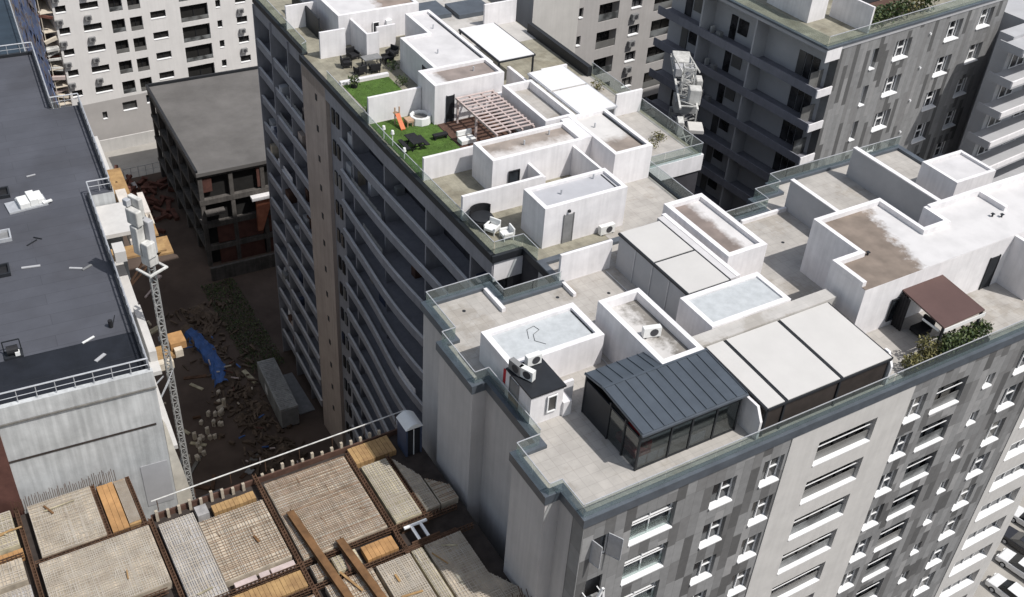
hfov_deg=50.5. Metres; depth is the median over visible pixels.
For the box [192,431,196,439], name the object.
timber stake
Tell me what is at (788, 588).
window
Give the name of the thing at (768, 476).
window
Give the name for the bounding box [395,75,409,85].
shrub
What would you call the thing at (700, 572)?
window
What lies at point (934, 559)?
window
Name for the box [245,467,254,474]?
board
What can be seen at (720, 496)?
window
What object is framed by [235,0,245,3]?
window
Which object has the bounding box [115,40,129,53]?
window
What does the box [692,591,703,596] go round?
window
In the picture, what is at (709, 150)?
window
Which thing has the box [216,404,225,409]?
board
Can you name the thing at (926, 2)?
shrub
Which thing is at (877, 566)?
window
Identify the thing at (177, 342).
formwork platform
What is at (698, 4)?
window
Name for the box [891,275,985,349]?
canopy
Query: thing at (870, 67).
window
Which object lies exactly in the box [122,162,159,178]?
fence
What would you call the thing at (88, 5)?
window
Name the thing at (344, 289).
window
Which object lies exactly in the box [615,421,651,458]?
sofa
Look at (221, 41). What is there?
window
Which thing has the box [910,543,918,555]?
window
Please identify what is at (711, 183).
window
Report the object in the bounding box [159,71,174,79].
window
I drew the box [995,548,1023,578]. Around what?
parked car
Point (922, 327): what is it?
lounge chair
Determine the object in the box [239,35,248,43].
window
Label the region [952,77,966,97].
window
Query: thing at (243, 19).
window
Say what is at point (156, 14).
window
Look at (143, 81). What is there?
window
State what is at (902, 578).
window
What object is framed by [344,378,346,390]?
window
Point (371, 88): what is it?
grass
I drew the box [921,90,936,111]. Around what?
window
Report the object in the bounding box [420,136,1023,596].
apartment building
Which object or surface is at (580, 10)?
window
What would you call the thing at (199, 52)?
window
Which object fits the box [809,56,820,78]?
window
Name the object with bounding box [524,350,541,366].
air conditioner
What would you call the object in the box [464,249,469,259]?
window
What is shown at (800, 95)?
window
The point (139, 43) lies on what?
window
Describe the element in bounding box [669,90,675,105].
window
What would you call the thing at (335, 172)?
window
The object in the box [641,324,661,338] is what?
air conditioner
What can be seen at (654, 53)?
window
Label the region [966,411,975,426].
window
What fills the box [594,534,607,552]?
window
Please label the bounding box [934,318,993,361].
hedge
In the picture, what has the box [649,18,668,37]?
window
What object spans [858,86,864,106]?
window
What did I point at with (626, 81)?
window
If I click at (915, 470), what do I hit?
window
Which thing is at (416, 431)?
door
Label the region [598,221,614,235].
air conditioner
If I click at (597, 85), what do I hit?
shrub
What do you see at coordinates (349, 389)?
window
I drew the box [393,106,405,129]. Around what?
toy slide
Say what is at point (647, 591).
window
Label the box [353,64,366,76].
armchair
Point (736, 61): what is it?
window
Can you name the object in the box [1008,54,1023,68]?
window
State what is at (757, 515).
window
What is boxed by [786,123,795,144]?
window
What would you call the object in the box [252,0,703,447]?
apartment building
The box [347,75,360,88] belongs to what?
potted shrub
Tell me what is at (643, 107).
window
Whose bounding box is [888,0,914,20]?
shrub
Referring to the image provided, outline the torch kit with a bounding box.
[108,315,114,327]
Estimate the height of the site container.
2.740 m
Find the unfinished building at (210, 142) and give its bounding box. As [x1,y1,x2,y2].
[145,66,275,281]
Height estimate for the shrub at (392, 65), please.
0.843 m
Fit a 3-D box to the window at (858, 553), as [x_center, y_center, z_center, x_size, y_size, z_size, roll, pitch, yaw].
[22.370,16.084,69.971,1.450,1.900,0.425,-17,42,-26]
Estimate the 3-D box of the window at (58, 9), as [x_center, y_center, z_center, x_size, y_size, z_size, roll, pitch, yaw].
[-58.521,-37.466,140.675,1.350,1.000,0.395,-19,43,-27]
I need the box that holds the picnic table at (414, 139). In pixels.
[398,133,429,151]
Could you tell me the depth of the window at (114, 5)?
144.46 m
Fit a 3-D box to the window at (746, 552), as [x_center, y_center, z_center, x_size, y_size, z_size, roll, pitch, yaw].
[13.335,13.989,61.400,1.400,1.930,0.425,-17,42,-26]
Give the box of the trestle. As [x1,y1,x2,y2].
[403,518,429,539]
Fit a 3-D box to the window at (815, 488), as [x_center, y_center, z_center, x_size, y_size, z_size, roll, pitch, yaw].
[18.057,10.200,62.139,4.400,1.870,0.765,-17,42,-26]
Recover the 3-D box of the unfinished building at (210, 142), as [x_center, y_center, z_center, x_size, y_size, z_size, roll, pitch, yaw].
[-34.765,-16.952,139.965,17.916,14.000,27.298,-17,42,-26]
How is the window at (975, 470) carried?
in the apartment building at (896, 484)
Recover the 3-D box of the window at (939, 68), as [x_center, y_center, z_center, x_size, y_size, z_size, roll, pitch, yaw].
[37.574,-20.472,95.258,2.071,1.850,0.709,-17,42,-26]
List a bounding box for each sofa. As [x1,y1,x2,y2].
[456,128,475,145]
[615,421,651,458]
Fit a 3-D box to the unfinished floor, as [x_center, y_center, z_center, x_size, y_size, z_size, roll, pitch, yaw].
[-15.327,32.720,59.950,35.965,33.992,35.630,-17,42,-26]
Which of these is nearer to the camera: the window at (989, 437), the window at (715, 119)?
the window at (989, 437)
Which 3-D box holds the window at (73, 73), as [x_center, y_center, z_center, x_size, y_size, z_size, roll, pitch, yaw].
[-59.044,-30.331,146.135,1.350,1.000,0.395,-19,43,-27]
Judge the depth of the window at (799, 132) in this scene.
91.15 m
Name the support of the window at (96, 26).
in the apartment tower
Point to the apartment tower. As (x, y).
(116, 56)
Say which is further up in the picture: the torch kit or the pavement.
the pavement
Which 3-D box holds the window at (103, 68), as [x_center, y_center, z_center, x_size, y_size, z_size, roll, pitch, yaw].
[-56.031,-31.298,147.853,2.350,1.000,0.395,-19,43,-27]
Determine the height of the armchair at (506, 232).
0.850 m
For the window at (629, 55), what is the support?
in the apartment building at (614, 39)
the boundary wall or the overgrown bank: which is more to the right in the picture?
the overgrown bank
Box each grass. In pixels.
[345,77,396,104]
[374,116,457,175]
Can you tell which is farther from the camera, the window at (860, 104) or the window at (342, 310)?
the window at (342, 310)
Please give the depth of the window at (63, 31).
142.62 m
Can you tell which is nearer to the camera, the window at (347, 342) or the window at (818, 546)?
the window at (818, 546)
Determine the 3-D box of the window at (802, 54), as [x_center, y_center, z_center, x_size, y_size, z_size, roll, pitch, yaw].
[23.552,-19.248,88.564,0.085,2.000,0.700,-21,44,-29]
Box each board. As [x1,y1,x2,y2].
[149,326,160,334]
[183,374,206,379]
[189,383,203,390]
[189,455,201,474]
[190,441,206,446]
[195,484,210,490]
[211,474,215,489]
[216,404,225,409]
[239,462,255,478]
[241,369,257,383]
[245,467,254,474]
[249,451,258,460]
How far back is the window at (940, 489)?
71.47 m
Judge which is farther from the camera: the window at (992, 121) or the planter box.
the window at (992, 121)
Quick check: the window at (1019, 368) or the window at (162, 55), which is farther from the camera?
the window at (162, 55)
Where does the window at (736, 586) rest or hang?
in the apartment building at (896, 484)
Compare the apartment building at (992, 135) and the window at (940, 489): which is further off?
the apartment building at (992, 135)
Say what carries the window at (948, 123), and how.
in the apartment building at (788, 84)
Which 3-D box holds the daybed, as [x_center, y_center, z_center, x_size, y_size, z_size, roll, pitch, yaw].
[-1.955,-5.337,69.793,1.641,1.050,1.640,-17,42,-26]
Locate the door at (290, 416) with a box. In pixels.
[281,407,298,427]
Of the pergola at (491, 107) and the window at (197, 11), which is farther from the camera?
the window at (197, 11)
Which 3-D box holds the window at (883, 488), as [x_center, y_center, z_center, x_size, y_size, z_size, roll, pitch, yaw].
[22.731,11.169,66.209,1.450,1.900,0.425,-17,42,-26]
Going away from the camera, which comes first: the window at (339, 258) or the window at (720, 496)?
the window at (720, 496)
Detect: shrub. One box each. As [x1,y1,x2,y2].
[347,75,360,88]
[387,59,399,71]
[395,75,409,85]
[590,79,604,91]
[648,138,657,148]
[651,130,666,140]
[870,5,888,28]
[873,2,898,22]
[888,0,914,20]
[899,0,924,14]
[900,332,942,376]
[915,0,939,12]
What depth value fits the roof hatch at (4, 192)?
74.27 m
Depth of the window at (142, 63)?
151.04 m
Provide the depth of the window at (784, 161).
93.67 m
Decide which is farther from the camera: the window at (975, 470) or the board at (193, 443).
the board at (193, 443)
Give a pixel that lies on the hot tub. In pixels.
(421, 118)
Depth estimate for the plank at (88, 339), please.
62.74 m
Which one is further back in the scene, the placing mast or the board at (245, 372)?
the board at (245, 372)
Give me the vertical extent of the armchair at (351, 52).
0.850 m
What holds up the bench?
on the turf mat at (418, 130)
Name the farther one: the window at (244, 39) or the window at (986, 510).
the window at (244, 39)
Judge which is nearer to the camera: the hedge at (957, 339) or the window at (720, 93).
the hedge at (957, 339)
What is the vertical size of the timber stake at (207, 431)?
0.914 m
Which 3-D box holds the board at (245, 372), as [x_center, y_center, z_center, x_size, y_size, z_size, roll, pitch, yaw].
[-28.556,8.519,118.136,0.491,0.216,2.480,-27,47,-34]
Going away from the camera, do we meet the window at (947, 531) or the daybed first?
the daybed
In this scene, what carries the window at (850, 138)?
in the apartment building at (788, 84)
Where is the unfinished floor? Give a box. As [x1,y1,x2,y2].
[0,428,531,596]
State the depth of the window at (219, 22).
153.94 m
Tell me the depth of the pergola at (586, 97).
80.61 m
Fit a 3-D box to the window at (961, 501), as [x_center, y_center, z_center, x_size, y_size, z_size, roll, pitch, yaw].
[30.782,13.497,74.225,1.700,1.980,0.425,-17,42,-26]
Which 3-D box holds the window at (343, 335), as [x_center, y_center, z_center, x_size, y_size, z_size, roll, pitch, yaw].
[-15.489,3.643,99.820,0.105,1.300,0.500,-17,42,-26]
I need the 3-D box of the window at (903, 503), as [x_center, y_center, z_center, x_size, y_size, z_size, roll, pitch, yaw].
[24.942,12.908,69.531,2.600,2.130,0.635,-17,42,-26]
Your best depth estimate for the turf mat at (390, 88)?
84.17 m
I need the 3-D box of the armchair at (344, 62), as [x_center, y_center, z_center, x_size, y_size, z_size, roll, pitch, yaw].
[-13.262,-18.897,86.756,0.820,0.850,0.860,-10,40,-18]
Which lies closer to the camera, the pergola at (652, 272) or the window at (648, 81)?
the pergola at (652, 272)
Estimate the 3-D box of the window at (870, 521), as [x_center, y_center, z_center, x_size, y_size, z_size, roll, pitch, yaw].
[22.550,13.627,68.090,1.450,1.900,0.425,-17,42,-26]
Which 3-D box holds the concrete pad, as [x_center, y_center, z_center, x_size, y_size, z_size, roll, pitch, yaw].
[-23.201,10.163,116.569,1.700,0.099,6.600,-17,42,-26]
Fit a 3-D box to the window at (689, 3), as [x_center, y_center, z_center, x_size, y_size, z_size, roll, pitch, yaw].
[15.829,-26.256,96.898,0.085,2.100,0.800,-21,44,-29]
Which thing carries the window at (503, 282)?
in the apartment building at (376, 237)
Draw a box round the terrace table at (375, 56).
[360,53,381,64]
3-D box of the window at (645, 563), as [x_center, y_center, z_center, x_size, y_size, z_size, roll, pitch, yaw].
[6.744,13.586,56.176,2.750,2.020,0.465,-17,42,-26]
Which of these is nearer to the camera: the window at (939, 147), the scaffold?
the window at (939, 147)
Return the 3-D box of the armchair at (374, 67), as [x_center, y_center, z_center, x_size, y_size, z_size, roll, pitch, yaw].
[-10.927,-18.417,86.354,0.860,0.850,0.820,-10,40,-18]
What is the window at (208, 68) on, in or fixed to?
in the apartment tower
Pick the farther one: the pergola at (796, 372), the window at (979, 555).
the window at (979, 555)
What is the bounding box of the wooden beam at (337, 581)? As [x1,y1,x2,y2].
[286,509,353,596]
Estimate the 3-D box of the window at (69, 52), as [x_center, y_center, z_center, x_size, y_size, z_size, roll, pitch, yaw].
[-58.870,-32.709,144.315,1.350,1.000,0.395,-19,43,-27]
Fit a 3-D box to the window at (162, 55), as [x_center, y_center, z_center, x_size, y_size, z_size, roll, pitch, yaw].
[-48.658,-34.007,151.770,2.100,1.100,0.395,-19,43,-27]
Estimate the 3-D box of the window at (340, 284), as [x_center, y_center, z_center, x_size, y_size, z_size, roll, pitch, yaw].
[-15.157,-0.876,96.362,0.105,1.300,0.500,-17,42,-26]
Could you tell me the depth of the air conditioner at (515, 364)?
55.31 m
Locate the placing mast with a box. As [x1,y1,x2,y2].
[122,193,195,499]
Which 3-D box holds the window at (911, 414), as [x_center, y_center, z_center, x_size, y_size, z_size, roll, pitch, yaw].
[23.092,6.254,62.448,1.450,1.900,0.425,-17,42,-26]
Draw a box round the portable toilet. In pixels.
[396,410,422,456]
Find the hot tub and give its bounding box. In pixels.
[409,110,431,126]
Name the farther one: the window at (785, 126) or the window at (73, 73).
the window at (73, 73)
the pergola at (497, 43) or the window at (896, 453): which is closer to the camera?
the window at (896, 453)
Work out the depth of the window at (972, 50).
97.71 m
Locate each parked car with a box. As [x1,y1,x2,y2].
[985,573,1023,596]
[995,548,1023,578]
[1001,525,1023,554]
[1011,506,1023,526]
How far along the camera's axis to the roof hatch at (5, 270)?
67.40 m
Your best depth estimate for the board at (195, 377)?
117.64 m
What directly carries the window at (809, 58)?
in the apartment building at (788, 84)
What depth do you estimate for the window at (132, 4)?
145.68 m
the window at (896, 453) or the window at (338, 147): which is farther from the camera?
the window at (338, 147)
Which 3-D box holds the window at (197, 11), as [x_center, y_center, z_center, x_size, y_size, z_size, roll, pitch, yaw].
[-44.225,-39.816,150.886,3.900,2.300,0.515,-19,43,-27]
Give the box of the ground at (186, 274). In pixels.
[11,1,338,499]
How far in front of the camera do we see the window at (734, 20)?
93.35 m
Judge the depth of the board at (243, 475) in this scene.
106.87 m
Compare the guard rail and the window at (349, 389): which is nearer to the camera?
the guard rail
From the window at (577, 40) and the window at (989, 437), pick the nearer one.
the window at (989, 437)
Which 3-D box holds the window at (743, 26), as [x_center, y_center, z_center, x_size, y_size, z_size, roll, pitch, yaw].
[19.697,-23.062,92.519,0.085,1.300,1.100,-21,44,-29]
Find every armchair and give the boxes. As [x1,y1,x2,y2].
[340,55,351,68]
[346,46,359,60]
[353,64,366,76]
[368,62,380,73]
[381,50,393,64]
[385,44,398,55]
[484,216,500,235]
[499,223,514,241]
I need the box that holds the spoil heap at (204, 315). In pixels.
[165,299,307,474]
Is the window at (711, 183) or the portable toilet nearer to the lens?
the portable toilet
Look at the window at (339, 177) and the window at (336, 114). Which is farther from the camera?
the window at (339, 177)
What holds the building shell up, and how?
on the ground at (186, 274)
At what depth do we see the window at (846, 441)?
60.65 m
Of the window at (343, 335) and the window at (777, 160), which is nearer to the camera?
the window at (777, 160)
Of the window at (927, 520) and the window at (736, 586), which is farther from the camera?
the window at (927, 520)
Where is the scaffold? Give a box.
[11,0,71,107]
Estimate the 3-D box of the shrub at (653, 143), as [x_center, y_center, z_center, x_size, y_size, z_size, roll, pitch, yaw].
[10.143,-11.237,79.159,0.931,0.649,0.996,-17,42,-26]
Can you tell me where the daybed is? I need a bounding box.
[469,203,493,228]
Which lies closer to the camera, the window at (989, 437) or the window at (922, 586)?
the window at (989, 437)
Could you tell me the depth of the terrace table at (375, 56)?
87.04 m
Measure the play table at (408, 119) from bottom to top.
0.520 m
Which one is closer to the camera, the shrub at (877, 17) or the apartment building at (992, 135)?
the shrub at (877, 17)
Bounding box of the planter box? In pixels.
[862,0,897,14]
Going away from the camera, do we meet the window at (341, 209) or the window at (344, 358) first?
the window at (341, 209)
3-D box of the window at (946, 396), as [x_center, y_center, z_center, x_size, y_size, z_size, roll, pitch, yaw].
[25.484,5.535,63.889,2.600,2.130,0.635,-17,42,-26]
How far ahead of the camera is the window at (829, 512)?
64.42 m
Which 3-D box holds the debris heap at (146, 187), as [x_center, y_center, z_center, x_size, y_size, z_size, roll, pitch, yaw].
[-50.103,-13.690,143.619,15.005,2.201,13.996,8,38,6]
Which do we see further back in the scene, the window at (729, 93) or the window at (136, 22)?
the window at (136, 22)
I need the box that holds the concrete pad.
[283,372,314,414]
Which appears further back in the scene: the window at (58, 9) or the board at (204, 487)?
the window at (58, 9)
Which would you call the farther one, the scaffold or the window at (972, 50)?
the scaffold
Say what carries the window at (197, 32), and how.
in the apartment tower
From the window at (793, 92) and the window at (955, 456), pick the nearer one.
the window at (955, 456)
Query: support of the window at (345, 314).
in the apartment building at (376, 237)
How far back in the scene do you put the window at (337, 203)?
91.01 m
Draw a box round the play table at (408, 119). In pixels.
[403,116,413,127]
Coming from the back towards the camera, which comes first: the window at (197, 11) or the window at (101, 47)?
the window at (197, 11)
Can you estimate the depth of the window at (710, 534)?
58.46 m
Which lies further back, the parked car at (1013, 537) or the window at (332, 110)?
the parked car at (1013, 537)
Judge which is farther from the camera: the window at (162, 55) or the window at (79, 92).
the window at (162, 55)
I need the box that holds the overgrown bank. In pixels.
[201,278,283,372]
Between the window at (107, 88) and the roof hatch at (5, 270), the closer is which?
the roof hatch at (5, 270)
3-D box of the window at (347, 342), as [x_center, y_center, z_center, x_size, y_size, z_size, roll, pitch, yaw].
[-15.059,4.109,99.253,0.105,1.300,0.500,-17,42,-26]
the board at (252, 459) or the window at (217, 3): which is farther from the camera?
the window at (217, 3)
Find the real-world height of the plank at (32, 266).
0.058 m
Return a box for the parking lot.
[973,496,1023,596]
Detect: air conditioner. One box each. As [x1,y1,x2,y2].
[508,357,523,376]
[519,363,535,382]
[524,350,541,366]
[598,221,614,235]
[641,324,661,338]
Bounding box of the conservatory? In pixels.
[581,348,748,470]
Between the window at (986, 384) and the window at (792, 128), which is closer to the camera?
the window at (986, 384)
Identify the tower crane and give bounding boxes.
[666,51,703,145]
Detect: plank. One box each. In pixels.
[21,265,39,268]
[82,336,94,343]
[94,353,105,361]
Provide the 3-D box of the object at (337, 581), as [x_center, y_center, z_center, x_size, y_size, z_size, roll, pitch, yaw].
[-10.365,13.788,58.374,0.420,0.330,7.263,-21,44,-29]
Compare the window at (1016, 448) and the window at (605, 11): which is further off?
the window at (605, 11)
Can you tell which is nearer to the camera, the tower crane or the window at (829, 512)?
the window at (829, 512)
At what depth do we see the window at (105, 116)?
152.00 m
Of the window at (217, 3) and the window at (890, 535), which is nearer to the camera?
the window at (890, 535)
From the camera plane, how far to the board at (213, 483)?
105.66 m
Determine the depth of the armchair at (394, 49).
88.79 m
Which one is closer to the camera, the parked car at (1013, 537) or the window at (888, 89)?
the window at (888, 89)
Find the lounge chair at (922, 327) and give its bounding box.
[909,314,935,337]
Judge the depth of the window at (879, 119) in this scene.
94.49 m
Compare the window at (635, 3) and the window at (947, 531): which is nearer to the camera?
the window at (947, 531)
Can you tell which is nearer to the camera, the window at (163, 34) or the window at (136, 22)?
the window at (136, 22)
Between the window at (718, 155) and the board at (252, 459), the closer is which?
the window at (718, 155)
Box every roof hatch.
[0,186,10,198]
[0,228,11,242]
[0,262,10,277]
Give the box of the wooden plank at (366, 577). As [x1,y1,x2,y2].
[336,537,386,596]
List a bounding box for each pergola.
[455,90,534,139]
[458,23,535,78]
[527,66,616,114]
[615,221,730,320]
[705,302,893,436]
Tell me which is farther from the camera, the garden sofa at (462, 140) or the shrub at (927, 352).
the garden sofa at (462, 140)
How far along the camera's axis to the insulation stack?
73.11 m
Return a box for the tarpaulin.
[184,327,227,387]
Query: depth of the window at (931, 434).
66.19 m
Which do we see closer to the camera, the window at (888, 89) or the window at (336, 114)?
the window at (336, 114)
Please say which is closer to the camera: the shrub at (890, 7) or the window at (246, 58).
the shrub at (890, 7)
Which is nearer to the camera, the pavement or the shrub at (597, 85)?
the shrub at (597, 85)
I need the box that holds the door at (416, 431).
[408,427,419,455]
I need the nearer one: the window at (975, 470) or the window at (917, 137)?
the window at (975, 470)
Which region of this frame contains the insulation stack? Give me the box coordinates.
[4,190,51,214]
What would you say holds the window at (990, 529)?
in the apartment building at (896, 484)
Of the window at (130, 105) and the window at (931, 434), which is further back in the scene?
the window at (130, 105)
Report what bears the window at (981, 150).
in the apartment building at (992, 135)
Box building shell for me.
[0,0,192,520]
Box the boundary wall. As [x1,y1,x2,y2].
[99,130,159,151]
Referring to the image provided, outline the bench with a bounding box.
[432,131,447,140]
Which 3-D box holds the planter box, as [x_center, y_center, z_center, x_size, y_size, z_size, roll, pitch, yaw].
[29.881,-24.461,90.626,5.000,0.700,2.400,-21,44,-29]
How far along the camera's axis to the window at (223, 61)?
157.63 m
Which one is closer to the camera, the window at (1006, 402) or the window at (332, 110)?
the window at (1006, 402)
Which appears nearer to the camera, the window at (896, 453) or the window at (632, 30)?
the window at (896, 453)
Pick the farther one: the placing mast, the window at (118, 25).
the window at (118, 25)
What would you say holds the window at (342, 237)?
in the apartment building at (376, 237)
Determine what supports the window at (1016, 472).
in the apartment building at (896, 484)
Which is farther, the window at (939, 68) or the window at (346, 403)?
the window at (346, 403)
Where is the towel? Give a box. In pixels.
[503,368,505,383]
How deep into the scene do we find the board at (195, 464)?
107.40 m
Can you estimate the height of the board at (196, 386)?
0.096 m
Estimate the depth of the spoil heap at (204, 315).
115.12 m
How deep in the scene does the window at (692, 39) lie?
97.88 m
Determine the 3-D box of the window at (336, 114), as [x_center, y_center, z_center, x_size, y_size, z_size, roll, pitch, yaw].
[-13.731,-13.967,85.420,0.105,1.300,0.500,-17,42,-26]
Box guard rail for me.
[151,410,403,510]
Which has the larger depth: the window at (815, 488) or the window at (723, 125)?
the window at (723, 125)
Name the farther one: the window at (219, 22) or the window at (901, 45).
the window at (219, 22)
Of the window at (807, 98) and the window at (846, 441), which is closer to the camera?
the window at (846, 441)
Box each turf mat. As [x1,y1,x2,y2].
[343,77,401,109]
[370,116,459,178]
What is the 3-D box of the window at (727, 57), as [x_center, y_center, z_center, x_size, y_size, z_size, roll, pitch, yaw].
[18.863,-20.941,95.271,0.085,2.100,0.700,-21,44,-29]
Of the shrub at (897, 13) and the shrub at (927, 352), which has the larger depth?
the shrub at (897, 13)
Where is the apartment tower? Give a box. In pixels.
[44,0,257,140]
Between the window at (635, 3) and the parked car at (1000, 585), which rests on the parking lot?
the parked car at (1000, 585)
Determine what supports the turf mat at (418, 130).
on the apartment building at (376, 237)
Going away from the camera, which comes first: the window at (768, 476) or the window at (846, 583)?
the window at (768, 476)
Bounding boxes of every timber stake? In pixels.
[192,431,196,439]
[205,426,209,434]
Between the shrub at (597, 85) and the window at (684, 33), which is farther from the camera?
the window at (684, 33)
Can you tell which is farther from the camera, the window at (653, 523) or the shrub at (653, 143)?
the shrub at (653, 143)
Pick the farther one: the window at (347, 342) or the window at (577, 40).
the window at (577, 40)
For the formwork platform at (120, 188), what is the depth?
76.02 m
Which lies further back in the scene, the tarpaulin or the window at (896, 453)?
the tarpaulin
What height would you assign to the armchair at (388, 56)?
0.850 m
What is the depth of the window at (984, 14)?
95.68 m
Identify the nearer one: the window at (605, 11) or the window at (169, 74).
the window at (605, 11)
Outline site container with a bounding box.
[257,357,298,428]
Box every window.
[54,5,66,13]
[59,27,70,35]
[63,49,74,56]
[68,69,78,77]
[72,90,82,97]
[79,1,98,10]
[83,22,102,32]
[88,43,105,53]
[91,64,109,73]
[95,84,113,93]
[102,111,107,119]
[108,0,122,11]
[111,18,125,32]
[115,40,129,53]
[118,60,132,73]
[122,80,135,93]
[122,100,137,110]
[127,0,139,9]
[130,16,143,30]
[133,37,146,50]
[136,57,149,70]
[140,77,150,90]
[150,10,165,19]
[153,30,168,40]
[156,51,171,60]
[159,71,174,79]
[180,3,208,21]
[182,23,210,42]
[185,43,212,61]
[188,63,213,76]
[215,0,220,7]
[217,20,222,28]
[220,40,224,47]
[222,59,226,66]
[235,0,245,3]
[237,16,247,23]
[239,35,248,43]
[241,55,250,62]
[331,107,334,124]
[333,139,336,155]
[334,170,337,185]
[335,112,339,129]
[335,199,338,214]
[337,144,340,160]
[337,228,340,242]
[338,175,341,190]
[338,255,341,269]
[339,204,342,219]
[339,281,342,295]
[341,233,344,247]
[341,306,343,320]
[342,260,345,274]
[342,331,344,344]
[343,286,346,300]
[343,355,345,367]
[344,312,347,325]
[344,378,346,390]
[345,336,348,349]
[345,400,347,412]
[347,360,349,373]
[348,383,350,395]
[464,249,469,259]
[493,278,506,296]
[576,36,579,46]
[579,8,582,18]
[592,57,611,74]
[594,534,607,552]
[595,30,614,48]
[598,2,617,21]
[621,76,630,88]
[621,543,663,586]
[624,51,634,62]
[624,582,655,596]
[628,24,637,36]
[628,503,672,546]
[631,0,641,8]
[640,93,657,111]
[642,69,661,88]
[646,46,664,62]
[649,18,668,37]
[653,0,671,10]
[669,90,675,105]
[679,27,688,48]
[684,0,693,16]
[688,31,696,45]
[689,556,712,586]
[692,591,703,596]
[693,0,702,13]
[699,174,707,190]
[699,518,722,549]
[705,144,712,161]
[707,178,716,189]
[708,477,732,510]
[710,114,718,133]
[713,148,722,161]
[716,83,724,103]
[719,118,728,131]
[722,50,731,71]
[724,87,735,101]
[727,569,746,596]
[728,14,738,39]
[731,54,741,69]
[737,18,749,36]
[737,534,757,563]
[747,496,768,527]
[758,456,780,488]
[770,565,820,596]
[772,152,781,170]
[777,533,831,575]
[779,120,789,140]
[779,156,787,174]
[785,159,794,176]
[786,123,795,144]
[787,85,797,108]
[788,498,844,541]
[792,127,803,144]
[794,90,804,111]
[795,49,806,74]
[800,93,811,112]
[800,462,857,505]
[802,53,812,78]
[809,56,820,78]
[812,423,871,466]
[837,569,855,593]
[848,122,854,141]
[849,538,867,563]
[856,582,879,596]
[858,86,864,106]
[861,505,880,531]
[861,553,891,582]
[865,144,876,152]
[868,49,874,70]
[871,110,886,132]
[873,522,904,552]
[874,471,893,497]
[881,75,897,97]
[886,489,917,521]
[888,434,907,462]
[891,38,908,61]
[897,572,905,584]
[899,455,931,487]
[902,395,923,424]
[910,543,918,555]
[911,123,925,144]
[913,418,946,452]
[913,573,931,596]
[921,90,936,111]
[923,513,931,526]
[925,545,944,569]
[928,380,962,415]
[932,55,947,77]
[932,141,945,157]
[936,481,945,494]
[938,516,957,541]
[939,573,973,596]
[942,109,956,130]
[943,19,959,42]
[949,547,986,576]
[950,447,960,461]
[951,485,971,511]
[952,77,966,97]
[961,519,999,550]
[964,43,978,64]
[965,453,986,480]
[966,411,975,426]
[975,8,990,29]
[975,491,1013,521]
[976,145,990,155]
[980,419,1001,447]
[982,373,992,389]
[986,116,1001,127]
[989,463,1023,492]
[996,383,1018,412]
[997,86,1012,98]
[1003,439,1023,461]
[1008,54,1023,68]
[1012,111,1023,116]
[1012,351,1023,375]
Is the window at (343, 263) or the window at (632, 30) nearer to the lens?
the window at (343, 263)
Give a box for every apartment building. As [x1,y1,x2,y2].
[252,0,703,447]
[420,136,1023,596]
[488,0,671,118]
[644,0,1007,216]
[956,0,1023,182]
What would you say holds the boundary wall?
on the ground at (186, 274)
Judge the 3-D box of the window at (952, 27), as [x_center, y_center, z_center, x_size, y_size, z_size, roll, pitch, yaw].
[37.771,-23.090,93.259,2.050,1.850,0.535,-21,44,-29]
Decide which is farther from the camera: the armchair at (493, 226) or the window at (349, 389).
the window at (349, 389)
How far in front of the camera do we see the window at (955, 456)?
69.57 m
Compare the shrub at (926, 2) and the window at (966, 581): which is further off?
the shrub at (926, 2)
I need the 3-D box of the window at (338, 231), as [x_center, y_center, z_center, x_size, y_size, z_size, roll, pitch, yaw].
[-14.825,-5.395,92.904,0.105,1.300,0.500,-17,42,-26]
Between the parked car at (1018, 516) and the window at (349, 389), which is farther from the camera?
the parked car at (1018, 516)
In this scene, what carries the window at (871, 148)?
in the apartment building at (788, 84)
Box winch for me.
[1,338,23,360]
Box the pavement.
[104,142,162,179]
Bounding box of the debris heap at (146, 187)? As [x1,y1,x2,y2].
[114,165,179,233]
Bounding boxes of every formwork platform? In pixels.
[107,168,173,284]
[155,330,186,370]
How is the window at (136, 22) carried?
in the apartment tower
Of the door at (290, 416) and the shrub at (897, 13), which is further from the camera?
the door at (290, 416)
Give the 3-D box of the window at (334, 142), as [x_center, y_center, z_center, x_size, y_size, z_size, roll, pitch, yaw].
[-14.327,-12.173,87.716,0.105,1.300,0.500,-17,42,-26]
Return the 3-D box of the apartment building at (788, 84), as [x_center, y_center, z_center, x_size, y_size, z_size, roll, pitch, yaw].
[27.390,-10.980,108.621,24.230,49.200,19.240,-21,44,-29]
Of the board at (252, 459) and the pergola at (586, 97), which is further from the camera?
the board at (252, 459)
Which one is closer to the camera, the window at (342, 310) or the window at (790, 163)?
the window at (790, 163)
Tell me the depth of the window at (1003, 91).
96.62 m
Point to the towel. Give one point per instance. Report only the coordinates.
(504, 375)
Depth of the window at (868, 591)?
75.78 m

